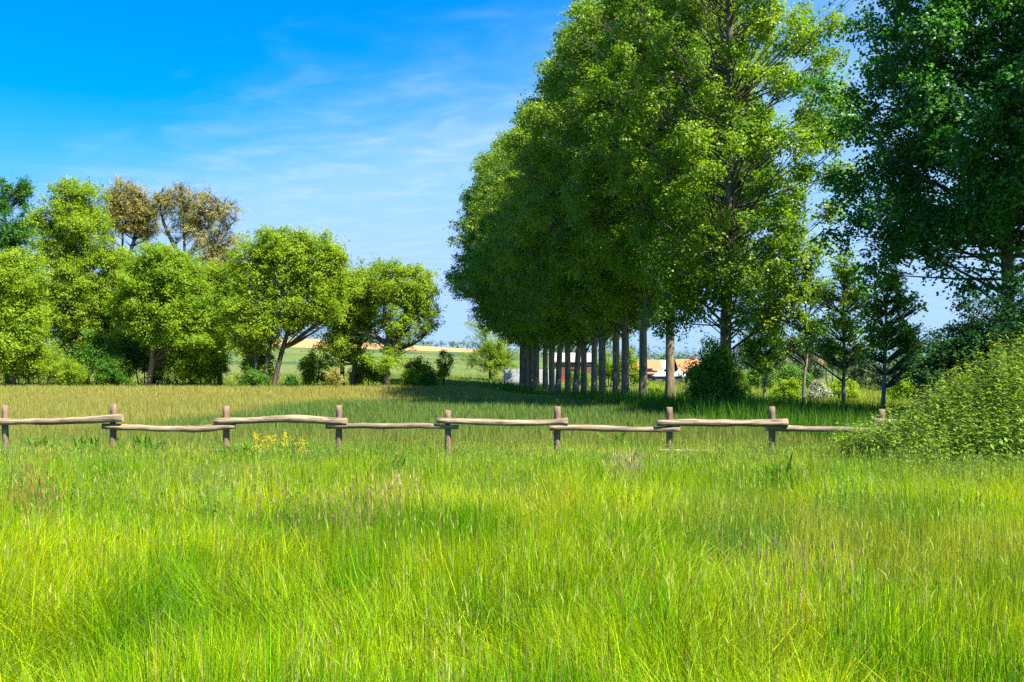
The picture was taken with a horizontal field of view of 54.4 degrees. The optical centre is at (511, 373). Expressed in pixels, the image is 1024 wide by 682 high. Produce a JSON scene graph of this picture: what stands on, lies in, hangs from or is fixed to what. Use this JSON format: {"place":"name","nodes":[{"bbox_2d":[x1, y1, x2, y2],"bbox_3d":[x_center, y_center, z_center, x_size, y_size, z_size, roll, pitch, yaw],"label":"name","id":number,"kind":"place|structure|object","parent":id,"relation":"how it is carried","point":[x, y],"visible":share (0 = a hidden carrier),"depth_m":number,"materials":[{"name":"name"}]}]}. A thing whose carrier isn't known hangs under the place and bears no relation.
{"place":"outdoors","nodes":[
{"label":"outdoors","id":0,"kind":"place"},
{"bbox_2d":[0,333,919,630],"bbox_3d":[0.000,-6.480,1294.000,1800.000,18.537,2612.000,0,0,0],"label":"ground","id":1,"kind":"structure","parent":0,"point":[292,355],"depth_m":246.51,"materials":[{"name":"soil"}]},
{"bbox_2d":[0,174,41,384],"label":"poplar tree","id":2,"kind":"object","parent":1,"relation":"on","point":[12,231],"visible":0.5,"depth_m":125.51,"materials":[{"name":"green plant"}]},
{"bbox_2d":[0,244,59,385],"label":"willow tree","id":3,"kind":"object","parent":1,"relation":"on","point":[24,317],"visible":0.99,"depth_m":107.81,"materials":[{"name":"green plant"}]},
{"bbox_2d":[0,337,64,384],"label":"bush","id":4,"kind":"object","parent":1,"relation":"on","point":[41,380],"visible":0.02,"depth_m":115.94,"materials":[{"name":"green plant"}]},
{"bbox_2d":[0,432,65,459],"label":"nettle patch","id":5,"kind":"object","parent":1,"relation":"on","point":[8,450],"visible":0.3,"depth_m":20.77,"materials":[{"name":"green plant"}]},
{"bbox_2d":[11,434,65,449],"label":"dock plant","id":6,"kind":"object","parent":1,"relation":"on","point":[43,439],"visible":0.19,"depth_m":23.33,"materials":[{"name":"green plant"}]},
{"bbox_2d":[0,342,81,386],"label":"bush","id":7,"kind":"object","parent":1,"relation":"on","point":[47,365],"visible":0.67,"depth_m":110.42,"materials":[{"name":"green plant"}]},
{"bbox_2d":[46,434,92,452],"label":"dock plant","id":8,"kind":"object","parent":1,"relation":"on","point":[76,443],"visible":0.16,"depth_m":22.65,"materials":[{"name":"green plant"}]},
{"bbox_2d":[54,358,90,385],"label":"bush","id":9,"kind":"object","parent":1,"relation":"on","point":[75,372],"visible":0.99,"depth_m":109.66,"materials":[{"name":"green plant"}]},
{"bbox_2d":[17,174,139,385],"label":"willow tree","id":10,"kind":"object","parent":1,"relation":"on","point":[73,221],"visible":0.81,"depth_m":118.70,"materials":[{"name":"green plant"}]},
{"bbox_2d":[62,328,126,386],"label":"bush","id":11,"kind":"object","parent":1,"relation":"on","point":[98,346],"visible":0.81,"depth_m":113.55,"materials":[{"name":"green plant"}]},
{"bbox_2d":[70,436,119,457],"bbox_3d":[-9.120,1.706,21.689,1.193,0.726,1.019,0,0,27],"label":"dock plant","id":12,"kind":"object","parent":1,"relation":"on","point":[91,443],"visible":0.16,"depth_m":21.83,"materials":[{"name":"green plant"}]},
{"bbox_2d":[89,354,135,385],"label":"bush","id":13,"kind":"object","parent":1,"relation":"on","point":[116,370],"visible":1,"depth_m":112.63,"materials":[{"name":"green plant"}]},
{"bbox_2d":[83,242,145,385],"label":"willow tree","id":14,"kind":"object","parent":1,"relation":"on","point":[118,334],"visible":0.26,"depth_m":118.33,"materials":[{"name":"green plant"}]},
{"bbox_2d":[95,172,166,252],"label":"ash tree","id":15,"kind":"object","parent":1,"relation":"on","point":[135,214],"visible":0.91,"depth_m":127.10,"materials":[{"name":"brown plant"}]},
{"bbox_2d":[115,330,171,384],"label":"bush","id":16,"kind":"object","parent":1,"relation":"on","point":[138,361],"visible":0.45,"depth_m":117.26,"materials":[{"name":"green plant"}]},
{"bbox_2d":[131,432,170,452],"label":"dock plant","id":17,"kind":"object","parent":1,"relation":"on","point":[147,440],"visible":0.3,"depth_m":23.23,"materials":[{"name":"green plant"}]},
{"bbox_2d":[101,237,233,385],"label":"willow tree","id":18,"kind":"object","parent":1,"relation":"on","point":[160,300],"visible":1,"depth_m":111.79,"materials":[{"name":"green plant"}]},
{"bbox_2d":[154,357,204,385],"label":"bush","id":19,"kind":"object","parent":1,"relation":"on","point":[168,381],"visible":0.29,"depth_m":114.40,"materials":[{"name":"green plant"}]},
{"bbox_2d":[148,178,250,384],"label":"ash tree","id":20,"kind":"object","parent":1,"relation":"on","point":[196,209],"visible":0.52,"depth_m":123.63,"materials":[{"name":"brown plant"}]},
{"bbox_2d":[196,325,230,384],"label":"bush","id":21,"kind":"object","parent":1,"relation":"on","point":[221,343],"visible":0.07,"depth_m":118.84,"materials":[{"name":"green plant"}]},
{"bbox_2d":[200,359,230,386],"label":"bush","id":22,"kind":"object","parent":1,"relation":"on","point":[218,375],"visible":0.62,"depth_m":115.75,"materials":[{"name":"green plant"}]},
{"bbox_2d":[197,258,247,385],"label":"willow tree","id":23,"kind":"object","parent":1,"relation":"on","point":[212,271],"visible":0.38,"depth_m":119.80,"materials":[{"name":"green plant"}]},
{"bbox_2d":[207,438,259,457],"bbox_3d":[-5.695,1.701,20.776,1.499,0.706,1.316,0,0,0],"label":"dock plant","id":24,"kind":"object","parent":1,"relation":"on","point":[244,448],"visible":0.2,"depth_m":20.66,"materials":[{"name":"green plant"}]},
{"bbox_2d":[234,364,271,387],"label":"bush","id":25,"kind":"object","parent":1,"relation":"on","point":[252,376],"visible":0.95,"depth_m":110.71,"materials":[{"name":"green plant"}]},
{"bbox_2d":[251,432,261,453],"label":"mustard plant","id":26,"kind":"object","parent":1,"relation":"on","point":[255,440],"visible":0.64,"depth_m":20.35,"materials":[{"name":"yellow plant"}]},
{"bbox_2d":[235,345,277,385],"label":"bush","id":27,"kind":"object","parent":1,"relation":"on","point":[250,362],"visible":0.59,"depth_m":112.52,"materials":[{"name":"green plant"}]},
{"bbox_2d":[255,437,273,456],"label":"mustard plant","id":28,"kind":"object","parent":1,"relation":"on","point":[264,441],"visible":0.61,"depth_m":20.14,"materials":[{"name":"yellow plant"}]},
{"bbox_2d":[242,437,311,455],"bbox_3d":[-5.055,1.732,21.913,1.543,0.690,1.201,0,0,-28],"label":"dock plant","id":29,"kind":"object","parent":1,"relation":"on","point":[292,445],"visible":0.16,"depth_m":21.79,"materials":[{"name":"green plant"}]},
{"bbox_2d":[268,433,288,463],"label":"mustard plant","id":30,"kind":"object","parent":1,"relation":"on","point":[279,444],"visible":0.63,"depth_m":20.39,"materials":[{"name":"yellow plant"}]},
{"bbox_2d":[212,223,356,386],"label":"willow tree","id":31,"kind":"object","parent":1,"relation":"on","point":[285,269],"visible":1,"depth_m":110.79,"materials":[{"name":"green plant"}]},
{"bbox_2d":[283,430,297,458],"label":"mustard plant","id":32,"kind":"object","parent":1,"relation":"on","point":[286,442],"visible":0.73,"depth_m":19.89,"materials":[{"name":"yellow plant"}]},
{"bbox_2d":[282,372,300,386],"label":"bush","id":33,"kind":"object","parent":1,"relation":"on","point":[290,380],"visible":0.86,"depth_m":108.82,"materials":[{"name":"green plant"}]},
{"bbox_2d":[295,347,329,386],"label":"bush","id":34,"kind":"object","parent":1,"relation":"on","point":[308,368],"visible":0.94,"depth_m":117.64,"materials":[{"name":"green plant"}]},
{"bbox_2d":[319,367,344,386],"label":"bush","id":35,"kind":"object","parent":1,"relation":"on","point":[334,373],"visible":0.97,"depth_m":109.88,"materials":[{"name":"yellow plant"}]},
{"bbox_2d":[318,270,352,385],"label":"willow tree","id":36,"kind":"object","parent":1,"relation":"on","point":[341,369],"visible":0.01,"depth_m":120.83,"materials":[{"name":"green plant"}]},
{"bbox_2d":[311,255,394,385],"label":"willow tree","id":37,"kind":"object","parent":1,"relation":"on","point":[361,285],"visible":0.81,"depth_m":114.84,"materials":[{"name":"green plant"}]},
{"bbox_2d":[346,354,393,384],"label":"bush","id":38,"kind":"object","parent":1,"relation":"on","point":[365,373],"visible":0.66,"depth_m":117.45,"materials":[{"name":"green plant"}]},
{"bbox_2d":[348,450,418,474],"bbox_3d":[-2.248,1.634,16.897,1.103,0.757,1.293,0,0,26],"label":"dock plant","id":39,"kind":"object","parent":1,"relation":"on","point":[400,459],"visible":0.22,"depth_m":16.95,"materials":[{"name":"green plant"}]},
{"bbox_2d":[356,252,447,385],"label":"willow tree","id":40,"kind":"object","parent":1,"relation":"on","point":[401,292],"visible":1,"depth_m":111.37,"materials":[{"name":"green plant"}]},
{"bbox_2d":[399,364,421,386],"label":"bush","id":41,"kind":"object","parent":1,"relation":"on","point":[409,377],"visible":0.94,"depth_m":107.75,"materials":[{"name":"green plant"}]},
{"bbox_2d":[399,355,436,384],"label":"bush","id":42,"kind":"object","parent":1,"relation":"on","point":[420,367],"visible":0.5,"depth_m":115.56,"materials":[{"name":"green plant"}]},
{"bbox_2d":[416,370,439,387],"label":"bush","id":43,"kind":"object","parent":1,"relation":"on","point":[428,377],"visible":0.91,"depth_m":107.71,"materials":[{"name":"green plant"}]},
{"bbox_2d":[0,383,859,454],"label":"cereal crop","id":44,"kind":"object","parent":1,"relation":"on","point":[179,405],"visible":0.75,"depth_m":42.50,"materials":[{"name":"green plant"}]},
{"bbox_2d":[434,349,456,386],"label":"young tree","id":45,"kind":"object","parent":1,"relation":"on","point":[443,370],"visible":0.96,"depth_m":117.86,"materials":[{"name":"green plant"}]},
{"bbox_2d":[0,404,915,460],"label":"rail fence","id":46,"kind":"object","parent":1,"relation":"on","point":[669,425],"visible":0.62,"depth_m":21.82,"materials":[{"name":"wood"}]},
{"bbox_2d":[442,149,523,386],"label":"poplar tree","id":47,"kind":"object","parent":1,"relation":"on","point":[521,378],"visible":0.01,"depth_m":148.86,"materials":[{"name":"green plant"}]},
{"bbox_2d":[455,316,519,379],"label":"willow tree","id":48,"kind":"object","parent":1,"relation":"on","point":[493,352],"visible":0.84,"depth_m":169.47,"materials":[{"name":"green plant"}]},
{"bbox_2d":[443,126,533,388],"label":"poplar tree","id":49,"kind":"object","parent":1,"relation":"on","point":[466,194],"visible":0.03,"depth_m":136.78,"materials":[{"name":"green plant"}]},
{"bbox_2d":[443,126,541,389],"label":"poplar tree","id":50,"kind":"object","parent":1,"relation":"on","point":[459,260],"visible":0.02,"depth_m":142.64,"materials":[{"name":"green plant"}]},
{"bbox_2d":[457,131,548,391],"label":"poplar tree","id":51,"kind":"object","parent":1,"relation":"on","point":[545,371],"depth_m":122.14,"materials":[{"name":"green plant"}]},
{"bbox_2d":[453,128,564,390],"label":"poplar tree","id":52,"kind":"object","parent":1,"relation":"on","point":[514,335],"visible":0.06,"depth_m":131.59,"materials":[{"name":"green plant"}]},
{"bbox_2d":[471,136,563,392],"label":"poplar tree","id":53,"kind":"object","parent":1,"relation":"on","point":[558,377],"visible":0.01,"depth_m":111.98,"materials":[{"name":"green plant"}]},
{"bbox_2d":[462,97,575,392],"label":"poplar tree","id":54,"kind":"object","parent":1,"relation":"on","point":[533,336],"visible":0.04,"depth_m":116.48,"materials":[{"name":"green plant"}]},
{"bbox_2d":[504,369,555,384],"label":"panel wall","id":55,"kind":"structure","parent":1,"relation":"on","point":[511,375],"depth_m":158.00,"materials":[{"name":"grey concrete"}]},
{"bbox_2d":[477,92,598,393],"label":"poplar tree","id":56,"kind":"object","parent":1,"relation":"on","point":[546,333],"visible":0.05,"depth_m":104.81,"materials":[{"name":"green plant"}]},
{"bbox_2d":[489,146,588,392],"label":"poplar tree","id":57,"kind":"object","parent":1,"relation":"on","point":[576,377],"depth_m":99.82,"materials":[{"name":"green plant"}]},
{"bbox_2d":[494,92,631,391],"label":"poplar tree","id":58,"kind":"object","parent":1,"relation":"on","point":[516,254],"visible":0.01,"depth_m":88.28,"materials":[{"name":"green plant"}]},
{"bbox_2d":[492,130,639,392],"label":"poplar tree","id":59,"kind":"object","parent":1,"relation":"on","point":[549,321],"visible":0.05,"depth_m":94.82,"materials":[{"name":"green plant"}]},
{"bbox_2d":[492,16,653,391],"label":"poplar tree","id":60,"kind":"object","parent":1,"relation":"on","point":[532,253],"visible":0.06,"depth_m":85.83,"materials":[{"name":"green plant"}]},
{"bbox_2d":[555,353,590,379],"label":"brick barn","id":61,"kind":"structure","parent":1,"relation":"on","point":[573,363],"depth_m":172.00,"materials":[{"name":"white brick"}]},
{"bbox_2d":[563,369,590,384],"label":"tree","id":62,"kind":"object","parent":1,"relation":"on","point":[588,375],"visible":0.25,"depth_m":157.59,"materials":[{"name":"green plant"}]},
{"bbox_2d":[498,34,682,392],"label":"poplar tree","id":63,"kind":"object","parent":1,"relation":"on","point":[616,364],"visible":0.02,"depth_m":77.99,"materials":[{"name":"green plant"}]},
{"bbox_2d":[497,1,691,394],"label":"poplar tree","id":64,"kind":"object","parent":1,"relation":"on","point":[596,309],"visible":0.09,"depth_m":76.04,"materials":[{"name":"green plant"}]},
{"bbox_2d":[276,333,924,368],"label":"ridge wood","id":65,"kind":"object","parent":1,"relation":"on","point":[649,356],"visible":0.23,"depth_m":401.13,"materials":[{"name":"green plant"}]},
{"bbox_2d":[589,348,620,386],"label":"tree","id":66,"kind":"object","parent":1,"relation":"on","point":[609,368],"visible":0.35,"depth_m":151.60,"materials":[{"name":"green plant"}]},
{"bbox_2d":[595,431,629,448],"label":"dock plant","id":67,"kind":"object","parent":1,"relation":"on","point":[621,437],"visible":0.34,"depth_m":25.68,"materials":[{"name":"green plant"}]},
{"bbox_2d":[597,453,656,478],"bbox_3d":[1.721,1.498,14.560,0.854,0.772,1.161,0,0,12],"label":"dock plant","id":68,"kind":"object","parent":1,"relation":"on","point":[617,464],"visible":0.04,"depth_m":14.41,"materials":[{"name":"green plant"}]},
{"bbox_2d":[619,345,638,385],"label":"tree","id":69,"kind":"object","parent":1,"relation":"on","point":[634,371],"visible":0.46,"depth_m":149.67,"materials":[{"name":"green plant"}]},
{"bbox_2d":[514,0,757,396],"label":"poplar tree","id":70,"kind":"object","parent":1,"relation":"on","point":[598,274],"visible":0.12,"depth_m":70.19,"materials":[{"name":"green plant"}]},
{"bbox_2d":[619,360,663,379],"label":"farmhouse","id":71,"kind":"object","parent":1,"relation":"on","point":[654,367],"visible":0.26,"depth_m":181.64,"materials":[{"name":"beige tile"}]},
{"bbox_2d":[647,368,652,379],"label":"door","id":72,"kind":"structure","parent":71,"relation":"in","point":[648,369],"depth_m":179.93,"materials":[{"name":"glass"}]},
{"bbox_2d":[636,382,664,392],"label":"bush","id":73,"kind":"object","parent":1,"relation":"on","point":[652,385],"visible":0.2,"depth_m":89.73,"materials":[{"name":"green plant"}]},
{"bbox_2d":[652,370,664,375],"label":"party tent","id":74,"kind":"object","parent":1,"relation":"on","point":[661,373],"visible":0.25,"depth_m":172.83,"materials":[{"name":"fabric"}]},
{"bbox_2d":[660,360,665,370],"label":"white barn","id":75,"kind":"structure","parent":1,"relation":"on","point":[663,362],"depth_m":200.81,"materials":[{"name":"white paint"}]},
{"bbox_2d":[536,0,794,399],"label":"poplar tree","id":76,"kind":"object","parent":1,"relation":"on","point":[612,66],"visible":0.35,"depth_m":61.67,"materials":[{"name":"green plant"}]},
{"bbox_2d":[652,376,681,381],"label":"stone shed","id":77,"kind":"structure","parent":1,"relation":"on","point":[658,378],"depth_m":168.00,"materials":[{"name":"grey concrete"}]},
{"bbox_2d":[674,356,699,372],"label":"farmhouse","id":78,"kind":"object","parent":1,"relation":"on","point":[680,362],"visible":0.21,"depth_m":193.24,"materials":[{"name":"brown brick"}]},
{"bbox_2d":[674,332,753,404],"bbox_3d":[10.160,0.135,49.504,4.201,4.466,2.477,0,0,0],"label":"bush","id":79,"kind":"object","parent":1,"relation":"on","point":[708,375],"visible":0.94,"depth_m":49.17,"materials":[{"name":"green plant"}]},
{"bbox_2d":[580,0,871,402],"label":"poplar tree","id":80,"kind":"object","parent":1,"relation":"on","point":[770,269],"visible":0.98,"depth_m":50.24,"materials":[{"name":"green plant"}]},
{"bbox_2d":[732,330,756,383],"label":"tree","id":81,"kind":"object","parent":1,"relation":"on","point":[745,360],"visible":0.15,"depth_m":139.60,"materials":[{"name":"green plant"}]},
{"bbox_2d":[743,367,778,388],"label":"tree","id":82,"kind":"object","parent":1,"relation":"on","point":[755,381],"visible":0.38,"depth_m":124.59,"materials":[{"name":"green plant"}]},
{"bbox_2d":[736,306,798,399],"bbox_3d":[14.149,-0.871,55.113,3.279,6.472,2.756,0,0,-30],"label":"young tree","id":83,"kind":"object","parent":1,"relation":"on","point":[764,360],"visible":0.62,"depth_m":54.83,"materials":[{"name":"green plant"}]},
{"bbox_2d":[763,336,793,384],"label":"tree","id":84,"kind":"object","parent":1,"relation":"on","point":[782,363],"visible":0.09,"depth_m":134.37,"materials":[{"name":"green plant"}]},
{"bbox_2d":[716,452,847,489],"bbox_3d":[3.777,1.450,13.887,1.715,0.770,1.163,0,0,-24],"label":"dock plant","id":85,"kind":"object","parent":1,"relation":"on","point":[778,467],"visible":0.17,"depth_m":13.65,"materials":[{"name":"green plant"}]},
{"bbox_2d":[767,372,806,401],"bbox_3d":[17.208,1.137,62.056,2.715,2.496,1.800,0,0,0],"label":"bush","id":86,"kind":"object","parent":1,"relation":"on","point":[784,388],"visible":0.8,"depth_m":61.83,"materials":[{"name":"green plant"}]},
{"bbox_2d":[774,363,813,388],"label":"tree","id":87,"kind":"object","parent":1,"relation":"on","point":[794,371],"visible":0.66,"depth_m":117.48,"materials":[{"name":"green plant"}]},
{"bbox_2d":[768,251,835,401],"bbox_3d":[14.944,-2.004,50.966,3.682,8.729,2.533,0,0,0],"label":"young tree","id":88,"kind":"object","parent":1,"relation":"on","point":[793,346],"visible":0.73,"depth_m":50.79,"materials":[{"name":"green plant"}]},
{"bbox_2d":[709,446,896,465],"bbox_3d":[5.561,1.751,19.194,3.502,0.669,4.612,0,0,0],"label":"nettle patch","id":89,"kind":"object","parent":1,"relation":"on","point":[815,456],"visible":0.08,"depth_m":19.54,"materials":[{"name":"green plant"}]},
{"bbox_2d":[788,348,825,386],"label":"tree","id":90,"kind":"object","parent":1,"relation":"on","point":[817,371],"visible":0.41,"depth_m":127.49,"materials":[{"name":"green plant"}]},
{"bbox_2d":[806,377,833,399],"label":"bush","id":91,"kind":"object","parent":1,"relation":"on","point":[818,389],"visible":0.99,"depth_m":75.78,"materials":[{"name":"white plant"}]},
{"bbox_2d":[814,328,850,382],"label":"tree","id":92,"kind":"object","parent":1,"relation":"on","point":[821,378],"visible":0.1,"depth_m":149.87,"materials":[{"name":"green plant"}]},
{"bbox_2d":[802,241,878,409],"bbox_3d":[16.020,-1.998,48.093,4.055,8.713,3.072,0,0,0],"label":"young tree","id":93,"kind":"object","parent":1,"relation":"on","point":[842,322],"visible":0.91,"depth_m":47.79,"materials":[{"name":"green plant"}]},
{"bbox_2d":[826,374,862,398],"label":"bush","id":94,"kind":"object","parent":1,"relation":"on","point":[851,387],"visible":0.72,"depth_m":77.77,"materials":[{"name":"green plant"}]},
{"bbox_2d":[846,353,881,389],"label":"tree","id":95,"kind":"object","parent":1,"relation":"on","point":[860,375],"visible":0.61,"depth_m":119.45,"materials":[{"name":"green plant"}]},
{"bbox_2d":[872,362,910,391],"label":"tree","id":96,"kind":"object","parent":1,"relation":"on","point":[879,377],"visible":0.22,"depth_m":111.76,"materials":[{"name":"green plant"}]},
{"bbox_2d":[854,264,930,407],"bbox_3d":[16.364,-1.344,42.901,3.128,7.396,2.758,0,0,24],"label":"young tree","id":97,"kind":"object","parent":1,"relation":"on","point":[903,333],"visible":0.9,"depth_m":42.81,"materials":[{"name":"green plant"}]},
{"bbox_2d":[886,372,918,400],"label":"bush","id":98,"kind":"object","parent":1,"relation":"on","point":[903,387],"visible":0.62,"depth_m":74.75,"materials":[{"name":"green plant"}]},
{"bbox_2d":[784,0,1023,320],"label":"broadleaf tree","id":99,"kind":"object","parent":1,"relation":"on","point":[988,213],"visible":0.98,"depth_m":36.67,"materials":[{"name":"green plant"}]},
{"bbox_2d":[889,345,930,372],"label":"tree","id":100,"kind":"object","parent":1,"relation":"on","point":[925,355],"visible":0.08,"depth_m":124.44,"materials":[{"name":"green plant"}]},
{"bbox_2d":[821,322,1023,473],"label":"bramble mound","id":101,"kind":"object","parent":1,"relation":"on","point":[967,422],"visible":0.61,"depth_m":18.52,"materials":[{"name":"green plant"}]},
{"bbox_2d":[877,436,1020,478],"bbox_3d":[9.702,1.509,16.389,6.849,1.104,2.970,0,0,0],"label":"nettle patch","id":102,"kind":"object","parent":1,"relation":"on","point":[933,457],"visible":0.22,"depth_m":16.10,"materials":[{"name":"green plant"}]},
{"bbox_2d":[900,262,1023,409],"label":"bush","id":103,"kind":"object","parent":1,"relation":"on","point":[973,331],"visible":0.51,"depth_m":29.72,"materials":[{"name":"green plant"}]},
{"bbox_2d":[0,371,986,446],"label":"rough grass","id":104,"kind":"structure","parent":0,"point":[829,411],"depth_m":48.14,"materials":[{"name":"green plant"}]},
{"bbox_2d":[0,432,1023,681],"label":"meadow grass","id":105,"kind":"structure","parent":0,"point":[556,568],"depth_m":6.48,"materials":[{"name":"green plant"}]},
{"bbox_2d":[0,0,1023,369],"label":"sky","id":106,"kind":"structure","parent":0,"point":[365,121],"materials":[{"name":"blue"}]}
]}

